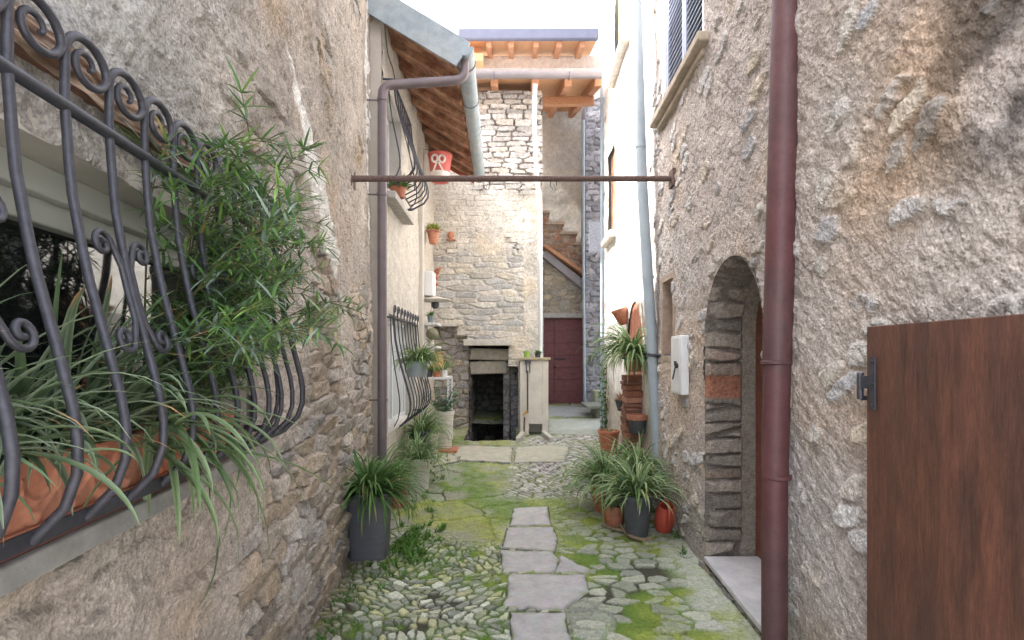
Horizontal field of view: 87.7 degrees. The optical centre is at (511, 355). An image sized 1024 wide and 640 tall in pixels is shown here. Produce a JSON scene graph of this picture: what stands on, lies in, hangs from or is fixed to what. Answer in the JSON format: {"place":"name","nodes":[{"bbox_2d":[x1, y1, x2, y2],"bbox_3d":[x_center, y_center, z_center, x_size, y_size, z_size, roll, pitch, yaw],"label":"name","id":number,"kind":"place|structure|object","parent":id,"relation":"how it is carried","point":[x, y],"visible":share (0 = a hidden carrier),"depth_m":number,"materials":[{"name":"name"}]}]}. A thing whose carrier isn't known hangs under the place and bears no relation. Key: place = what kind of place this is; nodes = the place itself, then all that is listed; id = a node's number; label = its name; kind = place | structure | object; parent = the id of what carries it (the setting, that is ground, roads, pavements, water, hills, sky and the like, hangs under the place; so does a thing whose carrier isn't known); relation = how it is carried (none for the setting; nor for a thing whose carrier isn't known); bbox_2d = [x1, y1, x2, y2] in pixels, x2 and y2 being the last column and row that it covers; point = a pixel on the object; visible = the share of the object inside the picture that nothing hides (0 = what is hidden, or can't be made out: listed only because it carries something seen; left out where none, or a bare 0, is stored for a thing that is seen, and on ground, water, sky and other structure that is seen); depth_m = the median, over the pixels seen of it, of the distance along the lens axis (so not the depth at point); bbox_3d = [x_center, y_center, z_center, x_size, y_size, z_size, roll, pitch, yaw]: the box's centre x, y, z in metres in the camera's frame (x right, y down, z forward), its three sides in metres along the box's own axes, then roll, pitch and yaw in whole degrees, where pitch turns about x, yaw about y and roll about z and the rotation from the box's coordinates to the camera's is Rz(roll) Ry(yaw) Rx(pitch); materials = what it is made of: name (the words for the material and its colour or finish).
{"place":"outdoors","nodes":[
{"label":"outdoors","id":0,"kind":"place"},
{"bbox_2d":[434,446,512,467],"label":"path","id":1,"kind":"structure","parent":0,"point":[492,454],"depth_m":6.90,"materials":[{"name":"stone"}]},
{"bbox_2d":[401,0,604,55],"label":"sky","id":2,"kind":"structure","parent":0,"point":[453,15],"materials":[{"name":"white"}]},
{"bbox_2d":[430,403,618,473],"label":"ground","id":3,"kind":"structure","parent":0,"point":[530,439],"depth_m":7.56,"materials":[{"name":"grey stone"}]},
{"bbox_2d":[424,319,452,438],"bbox_3d":[-1.097,0.355,7.750,0.425,1.810,0.500,0,0,0],"label":"plant shelf","id":4,"kind":"object","parent":3,"relation":"on","point":[427,324],"visible":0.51,"depth_m":7.72,"materials":[{"name":"white paint"}]},
{"bbox_2d":[424,309,435,321],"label":"potted plant","id":5,"kind":"object","parent":4,"relation":"on","point":[430,316],"visible":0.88,"depth_m":7.59,"materials":[{"name":"green plant"}]},
{"bbox_2d":[426,338,433,345],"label":"potted plant","id":6,"kind":"object","parent":4,"relation":"on","point":[430,343],"visible":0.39,"depth_m":7.58,"materials":[{"name":"white plant"}]},
{"bbox_2d":[427,365,434,376],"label":"potted plant","id":7,"kind":"object","parent":4,"relation":"on","point":[429,372],"visible":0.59,"depth_m":7.56,"materials":[{"name":"green plant"}]},
{"bbox_2d":[433,366,441,376],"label":"potted plant","id":8,"kind":"object","parent":4,"relation":"on","point":[437,372],"visible":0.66,"depth_m":7.55,"materials":[{"name":"green plant"}]},
{"bbox_2d":[432,352,446,376],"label":"potted plant","id":9,"kind":"object","parent":4,"relation":"on","point":[439,362],"visible":0.27,"depth_m":7.69,"materials":[{"name":"yellow plant"}]},
{"bbox_2d":[440,365,449,376],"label":"potted plant","id":10,"kind":"object","parent":4,"relation":"on","point":[443,374],"visible":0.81,"depth_m":7.59,"materials":[{"name":"green plant"}]},
{"bbox_2d":[444,358,453,375],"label":"potted plant","id":11,"kind":"object","parent":4,"relation":"on","point":[446,364],"visible":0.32,"depth_m":7.83,"materials":[{"name":"green plant"}]},
{"bbox_2d":[428,422,450,462],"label":"potted plant","id":12,"kind":"object","parent":3,"relation":"on","point":[433,434],"visible":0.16,"depth_m":6.63,"materials":[{"name":"green plant"}]},
{"bbox_2d":[437,446,458,452],"bbox_3d":[-0.900,1.285,7.200,0.340,0.070,0.340,0,0,0],"label":"terracotta tile","id":13,"kind":"object","parent":3,"relation":"on","point":[453,448],"visible":0.26,"depth_m":7.10,"materials":[{"name":"orange ceramic"}]},
{"bbox_2d":[425,383,468,448],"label":"potted plant","id":14,"kind":"object","parent":13,"relation":"on","point":[446,406],"visible":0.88,"depth_m":7.18,"materials":[{"name":"green plant"}]},
{"bbox_2d":[516,357,553,442],"bbox_3d":[0.336,0.660,8.226,0.557,1.258,0.968,0,0,0],"label":"concrete fountain","id":15,"kind":"object","parent":3,"relation":"on","point":[533,394],"visible":0.94,"depth_m":8.23,"materials":[{"name":"paint"}]},
{"bbox_2d":[524,350,529,357],"bbox_3d":[0.233,-0.028,8.340,0.108,0.116,0.108,0,0,0],"label":"flower pot","id":16,"kind":"object","parent":15,"relation":"on","point":[527,354],"visible":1,"depth_m":8.30,"materials":[{"name":"green ceramic"}]},
{"bbox_2d":[533,350,541,357],"bbox_3d":[0.411,-0.034,8.337,0.163,0.128,0.163,0,0,21],"label":"flower pot","id":17,"kind":"object","parent":15,"relation":"on","point":[537,354],"visible":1,"depth_m":8.31,"materials":[{"name":"grey ceramic"}]},
{"bbox_2d":[581,389,599,417],"bbox_3d":[1.710,0.943,10.450,0.680,0.475,1.400,0,0,0],"label":"stone bench","id":18,"kind":"object","parent":3,"relation":"on","point":[593,405],"visible":0.48,"depth_m":10.27,"materials":[{"name":"grey stone"}]},
{"bbox_2d":[581,97,604,401],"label":"stone house","id":19,"kind":"structure","parent":3,"relation":"on","point":[590,116],"depth_m":11.38,"materials":[{"name":"stone"}]},
{"bbox_2d":[582,119,585,407],"bbox_3d":[1.530,-1.930,11.300,0.084,6.121,0.056,0,0,0],"label":"drainpipe","id":20,"kind":"object","parent":19,"relation":"attached to","point":[583,251],"visible":0.91,"depth_m":11.28,"materials":[{"name":"grey metal"}]},
{"bbox_2d":[598,427,619,455],"bbox_3d":[1.274,1.117,7.000,0.299,0.387,0.291,0,0,0],"label":"flower pot","id":21,"kind":"object","parent":3,"relation":"on","point":[607,433],"visible":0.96,"depth_m":6.90,"materials":[{"name":"ceramic"}]},
{"bbox_2d":[499,550,559,574],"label":"path","id":22,"kind":"structure","parent":0,"point":[537,562],"depth_m":3.83,"materials":[{"name":"stone"}]},
{"bbox_2d":[501,527,557,552],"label":"path","id":23,"kind":"structure","parent":0,"point":[536,538],"depth_m":4.30,"materials":[{"name":"stone"}]},
{"bbox_2d":[509,506,550,526],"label":"path","id":24,"kind":"structure","parent":0,"point":[530,516],"depth_m":4.85,"materials":[{"name":"stone"}]},
{"bbox_2d":[305,472,760,639],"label":"ground","id":25,"kind":"structure","parent":0,"point":[451,596],"depth_m":3.52,"materials":[{"name":"grey stone"}]},
{"bbox_2d":[340,435,432,562],"bbox_3d":[-0.931,1.053,3.945,0.756,0.894,0.977,0,0,0],"label":"potted plant","id":26,"kind":"object","parent":25,"relation":"on","point":[372,491],"visible":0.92,"depth_m":3.84,"materials":[{"name":"green plant"}]},
{"bbox_2d":[387,455,429,508],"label":"potted plant","id":27,"kind":"object","parent":25,"relation":"on","point":[396,503],"visible":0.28,"depth_m":5.10,"materials":[{"name":"green plant"}]},
{"bbox_2d":[388,424,458,491],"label":"potted plant","id":28,"kind":"object","parent":25,"relation":"on","point":[422,454],"visible":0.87,"depth_m":5.56,"materials":[{"name":"green plant"}]},
{"bbox_2d":[396,404,456,453],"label":"potted plant","id":29,"kind":"object","parent":25,"relation":"on","point":[424,426],"visible":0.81,"depth_m":6.08,"materials":[{"name":"green plant"}]},
{"bbox_2d":[312,450,692,639],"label":"weeds","id":30,"kind":"object","parent":25,"relation":"on","point":[406,544],"visible":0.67,"depth_m":4.01,"materials":[{"name":"green plant"}]},
{"bbox_2d":[340,462,744,639],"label":"moss","id":31,"kind":"object","parent":25,"relation":"on","point":[573,559],"visible":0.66,"depth_m":4.27,"materials":[{"name":"green plant"}]},
{"bbox_2d":[546,436,660,519],"bbox_3d":[0.885,1.119,5.069,1.153,0.693,1.110,0,0,0],"label":"potted plant","id":32,"kind":"object","parent":25,"relation":"on","point":[584,478],"visible":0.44,"depth_m":4.95,"materials":[{"name":"green plant"}]},
{"bbox_2d":[586,487,623,526],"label":"potted plant","id":33,"kind":"object","parent":25,"relation":"on","point":[613,517],"visible":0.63,"depth_m":4.64,"materials":[{"name":"green plant"}]},
{"bbox_2d":[601,524,623,532],"bbox_3d":[0.870,1.467,4.515,0.033,0.030,0.277,0,0,-43],"label":"saucer","id":34,"kind":"object","parent":25,"relation":"on","point":[612,527],"visible":0.78,"depth_m":4.52,"materials":[{"name":"brown ceramic"}]},
{"bbox_2d":[585,428,670,498],"bbox_3d":[1.063,1.093,4.999,0.831,0.734,1.001,0,0,0],"label":"potted plant","id":35,"kind":"object","parent":25,"relation":"on","point":[639,456],"visible":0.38,"depth_m":4.92,"materials":[{"name":"green plant"}]},
{"bbox_2d":[620,374,642,456],"bbox_3d":[1.344,0.792,5.977,0.240,1.154,0.274,0,0,0],"label":"brick stack","id":36,"kind":"object","parent":25,"relation":"on","point":[632,394],"visible":0.43,"depth_m":5.88,"materials":[{"name":"brick"}]},
{"bbox_2d":[579,317,655,384],"bbox_3d":[1.096,-0.040,5.649,0.812,0.756,1.147,0,0,0],"label":"potted plant","id":37,"kind":"object","parent":36,"relation":"on","point":[630,352],"visible":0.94,"depth_m":5.52,"materials":[{"name":"leaf"},{"name":"terracotta"},{"name":"soil"}]},
{"bbox_2d":[629,301,641,374],"bbox_3d":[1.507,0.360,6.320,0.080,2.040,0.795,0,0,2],"label":"tile","id":38,"kind":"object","parent":36,"relation":"on","point":[634,319],"depth_m":6.40,"materials":[{"name":"orange ceramic"}]},
{"bbox_2d":[619,523,651,541],"bbox_3d":[0.980,1.458,4.379,0.117,0.056,0.354,0,0,-34],"label":"saucer","id":39,"kind":"object","parent":25,"relation":"on","point":[633,537],"visible":0.99,"depth_m":4.29,"materials":[{"name":"brown ceramic"}]},
{"bbox_2d":[584,453,687,539],"bbox_3d":[1.026,1.153,4.419,0.933,0.694,0.892,0,0,0],"label":"potted plant","id":40,"kind":"object","parent":25,"relation":"on","point":[637,497],"visible":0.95,"depth_m":4.32,"materials":[{"name":"green plant"}]},
{"bbox_2d":[654,486,674,533],"bbox_3d":[1.275,1.288,4.427,0.168,0.393,0.248,0,0,0],"label":"watering can","id":41,"kind":"object","parent":25,"relation":"on","point":[664,520],"visible":0.93,"depth_m":4.40,"materials":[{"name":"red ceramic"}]},
{"bbox_2d":[510,612,570,639],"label":"path","id":42,"kind":"structure","parent":0,"point":[536,626],"depth_m":2.91,"materials":[{"name":"stone"}]},
{"bbox_2d":[514,445,568,463],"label":"path","id":43,"kind":"structure","parent":0,"point":[539,454],"depth_m":6.96,"materials":[{"name":"stone"}]},
{"bbox_2d":[503,574,588,612],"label":"path","id":44,"kind":"structure","parent":0,"point":[553,593],"depth_m":3.34,"materials":[{"name":"stone"}]},
{"bbox_2d":[548,405,593,417],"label":"path","id":45,"kind":"structure","parent":0,"point":[568,411],"depth_m":10.78,"materials":[{"name":"stone"}]},
{"bbox_2d":[556,555,589,573],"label":"path","id":46,"kind":"structure","parent":0,"point":[566,564],"depth_m":3.72,"materials":[{"name":"stone"}]},
{"bbox_2d":[548,418,599,436],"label":"path","id":47,"kind":"structure","parent":0,"point":[580,426],"depth_m":9.04,"materials":[{"name":"stone"}]},
{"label":"ground","id":48,"kind":"structure","parent":0,"visible":0},
{"bbox_2d":[0,0,374,639],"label":"stone house","id":49,"kind":"structure","parent":48,"relation":"on","point":[120,573],"depth_m":1.73,"materials":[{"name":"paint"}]},
{"bbox_2d":[0,430,144,541],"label":"terracotta planter","id":50,"kind":"object","parent":49,"relation":"on","point":[41,500],"visible":0.51,"depth_m":0.95,"materials":[{"name":"ceramic"}]},
{"bbox_2d":[0,254,163,546],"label":"spider plant","id":51,"kind":"object","parent":50,"relation":"in","point":[28,404],"visible":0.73,"depth_m":0.80,"materials":[{"name":"green plant"}]},
{"bbox_2d":[0,145,217,435],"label":"window","id":52,"kind":"structure","parent":49,"relation":"in","point":[45,187],"depth_m":1.27,"materials":[{"name":"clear glass"}]},
{"bbox_2d":[0,0,305,561],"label":"window grille","id":53,"kind":"object","parent":49,"relation":"attached to","point":[56,522],"depth_m":0.94,"materials":[{"name":"metal"}]},
{"bbox_2d":[0,286,253,515],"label":"spider plant","id":54,"kind":"object","parent":53,"relation":"in","point":[22,388],"visible":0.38,"depth_m":0.95,"materials":[{"name":"green plant"}]},
{"bbox_2d":[25,250,280,489],"bbox_3d":[-0.738,0.035,1.126,0.666,0.457,0.523,0,0,29],"label":"spider plant","id":55,"kind":"object","parent":53,"relation":"in","point":[136,388],"visible":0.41,"depth_m":1.11,"materials":[{"name":"green plant"}]},
{"bbox_2d":[17,386,340,607],"bbox_3d":[-0.621,0.305,1.101,0.413,0.460,0.714,0,0,0],"label":"hanging spider plant","id":56,"kind":"object","parent":53,"relation":"hanging from","point":[190,448],"visible":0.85,"depth_m":1.13,"materials":[{"name":"green plant"}]},
{"bbox_2d":[132,408,235,479],"bbox_3d":[-0.953,0.238,1.515,0.166,0.129,0.527,0,0,-6],"label":"terracotta planter","id":57,"kind":"object","parent":49,"relation":"on","point":[165,468],"visible":0.07,"depth_m":1.40,"materials":[{"name":"ceramic"}]},
{"bbox_2d":[110,56,367,424],"bbox_3d":[-0.704,-0.238,1.479,0.584,0.877,1.015,0,0,-12],"label":"feathery shrub","id":58,"kind":"object","parent":57,"relation":"in","point":[236,322],"visible":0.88,"depth_m":1.33,"materials":[{"name":"green plant"}]},
{"bbox_2d":[367,59,468,467],"bbox_3d":[-0.874,-0.643,4.865,0.980,4.246,0.110,0,0,-13],"label":"downpipe","id":59,"kind":"object","parent":49,"relation":"attached to","point":[387,86],"visible":0.95,"depth_m":4.77,"materials":[{"name":"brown metal"}]},
{"bbox_2d":[351,168,675,190],"bbox_3d":[0.078,-1.439,4.340,2.712,0.322,0.122,0,0,-11],"label":"tie bar","id":60,"kind":"object","parent":49,"relation":"attached to","point":[670,179],"visible":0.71,"depth_m":4.30,"materials":[{"name":"metal"}]},
{"bbox_2d":[368,0,473,481],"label":"plastered house","id":61,"kind":"structure","parent":48,"relation":"on","point":[420,45],"depth_m":5.91,"materials":[{"name":"paint"}]},
{"bbox_2d":[387,119,388,190],"bbox_3d":[-1.380,-2.075,5.500,0.040,1.050,0.901,0,0,-1],"label":"window","id":62,"kind":"structure","parent":61,"relation":"in","point":[387,119],"depth_m":5.89,"materials":[{"name":"white paint"}]},
{"bbox_2d":[388,318,404,425],"bbox_3d":[-1.393,0.180,6.125,0.040,1.200,1.651,0,0,-1],"label":"window","id":63,"kind":"structure","parent":61,"relation":"in","point":[393,397],"depth_m":6.37,"materials":[{"name":"white paint"}]},
{"bbox_2d":[384,24,414,188],"bbox_3d":[-1.201,-2.626,5.815,0.014,1.129,1.782,0,0,-1],"label":"cable","id":64,"kind":"object","parent":61,"relation":"attached to","point":[394,78],"visible":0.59,"depth_m":5.24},
{"bbox_2d":[387,172,416,198],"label":"potted plant","id":65,"kind":"object","parent":61,"relation":"on","point":[401,189],"visible":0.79,"depth_m":5.20,"materials":[{"name":"green plant"}]},
{"bbox_2d":[383,78,428,210],"bbox_3d":[-1.078,-2.121,5.520,0.326,0.979,1.031,0,0,0],"label":"window grille","id":66,"kind":"object","parent":61,"relation":"attached to","point":[409,137],"depth_m":5.46,"materials":[{"name":"metal"}]},
{"bbox_2d":[387,305,430,426],"bbox_3d":[-1.129,0.097,6.064,0.226,1.220,1.687,0,0,-1],"label":"window grille","id":67,"kind":"object","parent":61,"relation":"attached to","point":[409,316],"depth_m":5.68,"materials":[{"name":"metal"}]},
{"bbox_2d":[391,334,456,377],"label":"potted plant","id":68,"kind":"object","parent":67,"relation":"hanging from","point":[416,364],"visible":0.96,"depth_m":5.65,"materials":[{"name":"green plant"}]},
{"bbox_2d":[424,223,441,244],"bbox_3d":[-1.156,-1.789,7.803,0.313,0.319,0.286,0,0,43],"label":"wall pot","id":69,"kind":"object","parent":61,"relation":"attached to","point":[433,231],"depth_m":7.74,"materials":[{"name":"ceramic"}]},
{"bbox_2d":[434,267,440,286],"bbox_3d":[-1.126,-1.135,7.829,0.182,0.326,0.080,0,0,0],"label":"terracotta ornament","id":70,"kind":"object","parent":61,"relation":"attached to","point":[437,271],"visible":0.48,"depth_m":7.81,"materials":[{"name":"orange ceramic"}]},
{"bbox_2d":[424,271,451,308],"bbox_3d":[-1.080,-0.915,7.500,0.470,0.510,0.470,0,0,0],"label":"wall lamp","id":71,"kind":"object","parent":61,"relation":"attached to","point":[433,299],"visible":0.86,"depth_m":7.37,"materials":[{"name":"white paint"}]},
{"bbox_2d":[426,305,437,339],"bbox_3d":[-1.100,-0.468,7.350,0.172,0.505,0.169,0,0,0],"label":"dried ball","id":72,"kind":"object","parent":71,"relation":"hanging from","point":[431,333],"visible":0.94,"depth_m":7.29,"materials":[{"name":"plant"}]},
{"bbox_2d":[424,149,456,184],"bbox_3d":[-1.016,-2.611,7.306,0.537,0.473,0.356,0,0,32],"label":"hanging sign","id":73,"kind":"object","parent":61,"relation":"hanging from","point":[439,162],"visible":0.84,"depth_m":7.18,"materials":[{"name":"metal"}]},
{"bbox_2d":[455,46,484,182],"bbox_3d":[-0.474,-2.785,6.640,0.194,0.140,3.521,0,0,-1],"label":"eave gutter","id":74,"kind":"object","parent":61,"relation":"attached to","point":[470,99],"visible":0.81,"depth_m":6.02,"materials":[{"name":"metal"}]},
{"bbox_2d":[433,90,542,472],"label":"stone tower","id":75,"kind":"structure","parent":48,"relation":"on","point":[486,262],"depth_m":8.78,"materials":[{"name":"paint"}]},
{"bbox_2d":[446,231,455,240],"bbox_3d":[-0.997,-1.950,8.713,0.140,0.140,0.134,0,0,0],"label":"terracotta ornament","id":76,"kind":"object","parent":75,"relation":"attached to","point":[450,236],"visible":1,"depth_m":8.67,"materials":[{"name":"orange ceramic"}]},
{"bbox_2d":[532,84,542,356],"bbox_3d":[0.383,-2.041,8.370,0.118,4.196,0.553,0,0,13],"label":"downpipe","id":77,"kind":"object","parent":75,"relation":"attached to","point":[540,236],"visible":0.94,"depth_m":8.56,"materials":[{"name":"white metal"}]},
{"bbox_2d":[475,68,601,117],"bbox_3d":[0.303,-4.544,10.131,2.218,2.289,4.178,0,0,0],"label":"timber eave","id":78,"kind":"object","parent":75,"relation":"on","point":[571,91],"visible":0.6,"depth_m":8.65,"materials":[{"name":"wood"}]},
{"bbox_2d":[458,28,604,403],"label":"back house","id":79,"kind":"structure","parent":48,"relation":"on","point":[561,133],"depth_m":12.11,"materials":[{"name":"paint"}]},
{"bbox_2d":[544,319,553,403],"bbox_3d":[0.835,0.130,12.130,0.230,1.934,0.050,0,0,0],"label":"door leaf","id":80,"kind":"structure","parent":79,"relation":"in","point":[548,323],"depth_m":12.10,"materials":[{"name":"red wood"}]},
{"bbox_2d":[542,210,581,268],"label":"brick staircase","id":81,"kind":"structure","parent":79,"relation":"attached to","point":[558,239],"depth_m":12.05,"materials":[{"name":"brick"}]},
{"bbox_2d":[543,244,581,289],"bbox_3d":[1.273,-1.894,11.812,1.230,1.068,0.475,0,0,0],"label":"timber canopy","id":82,"kind":"object","parent":79,"relation":"attached to","point":[560,263],"visible":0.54,"depth_m":11.75,"materials":[{"name":"brown wood"}]},
{"bbox_2d":[548,379,581,379],"bbox_3d":[1.180,0.200,12.250,1.100,2.200,0.020,0,0,0],"label":"door back","id":83,"kind":"structure","parent":79,"relation":"in","point":[548,379],"depth_m":12.24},
{"bbox_2d":[554,319,581,403],"bbox_3d":[1.298,0.130,12.105,0.684,1.934,0.099,0,0,0],"label":"door leaf","id":84,"kind":"structure","parent":79,"relation":"in","point":[567,332],"depth_m":12.10,"materials":[{"name":"red wood"}]},
{"bbox_2d":[601,0,705,464],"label":"white house","id":85,"kind":"structure","parent":48,"relation":"on","point":[620,242],"depth_m":7.09,"materials":[{"name":"paint"}]},
{"bbox_2d":[600,0,603,427],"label":"drainpipe","id":86,"kind":"object","parent":85,"relation":"attached to","point":[602,169],"visible":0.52,"depth_m":8.79,"materials":[{"name":"white metal"}]},
{"bbox_2d":[595,364,608,429],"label":"climbing vine","id":87,"kind":"object","parent":85,"relation":"attached to","point":[604,415],"visible":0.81,"depth_m":8.40,"materials":[{"name":"green plant"}]},
{"bbox_2d":[612,390,621,410],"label":"potted plant","id":88,"kind":"object","parent":85,"relation":"attached to","point":[618,400],"visible":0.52,"depth_m":6.31,"materials":[{"name":"green plant"}]},
{"bbox_2d":[611,306,627,325],"bbox_3d":[1.359,-0.499,6.750,0.218,0.249,0.216,0,0,0],"label":"wall pot","id":89,"kind":"object","parent":85,"relation":"attached to","point":[620,315],"depth_m":6.68,"materials":[{"name":"ceramic"}]},
{"bbox_2d":[626,413,647,434],"bbox_3d":[1.345,0.735,5.720,0.230,0.210,0.230,0,0,0],"label":"flower pot","id":90,"kind":"object","parent":85,"relation":"attached to","point":[637,422],"visible":0.96,"depth_m":5.64,"materials":[{"name":"plastic"}]},
{"bbox_2d":[648,0,1023,639],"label":"stone house","id":91,"kind":"structure","parent":48,"relation":"on","point":[909,186],"depth_m":2.30,"materials":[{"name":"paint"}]},
{"bbox_2d":[631,0,670,488],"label":"downpipe","id":92,"kind":"object","parent":91,"relation":"attached to","point":[652,355],"visible":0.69,"depth_m":5.18,"materials":[{"name":"metal"}]},
{"bbox_2d":[671,335,688,394],"bbox_3d":[1.342,0.075,4.315,0.106,0.470,0.290,0,0,0],"label":"meter box","id":93,"kind":"object","parent":91,"relation":"attached to","point":[679,368],"visible":1,"depth_m":4.19,"materials":[{"name":"white paint"}]},
{"bbox_2d":[662,0,703,97],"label":"window","id":94,"kind":"structure","parent":91,"relation":"in","point":[681,19],"depth_m":4.69,"materials":[{"name":"white paint"}]},
{"bbox_2d":[756,300,762,558],"bbox_3d":[1.728,0.420,3.305,0.040,2.100,0.925,0,0,2],"label":"door","id":95,"kind":"structure","parent":91,"relation":"in","point":[759,324],"depth_m":3.72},
{"bbox_2d":[760,0,797,639],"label":"downpipe","id":96,"kind":"object","parent":91,"relation":"attached to","point":[778,319],"visible":0.97,"depth_m":2.51,"materials":[{"name":"metal"}]},
{"bbox_2d":[857,314,1023,639],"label":"wooden gate","id":97,"kind":"structure","parent":91,"relation":"attached to","point":[945,478],"depth_m":1.50,"materials":[{"name":"wood"}]}
]}

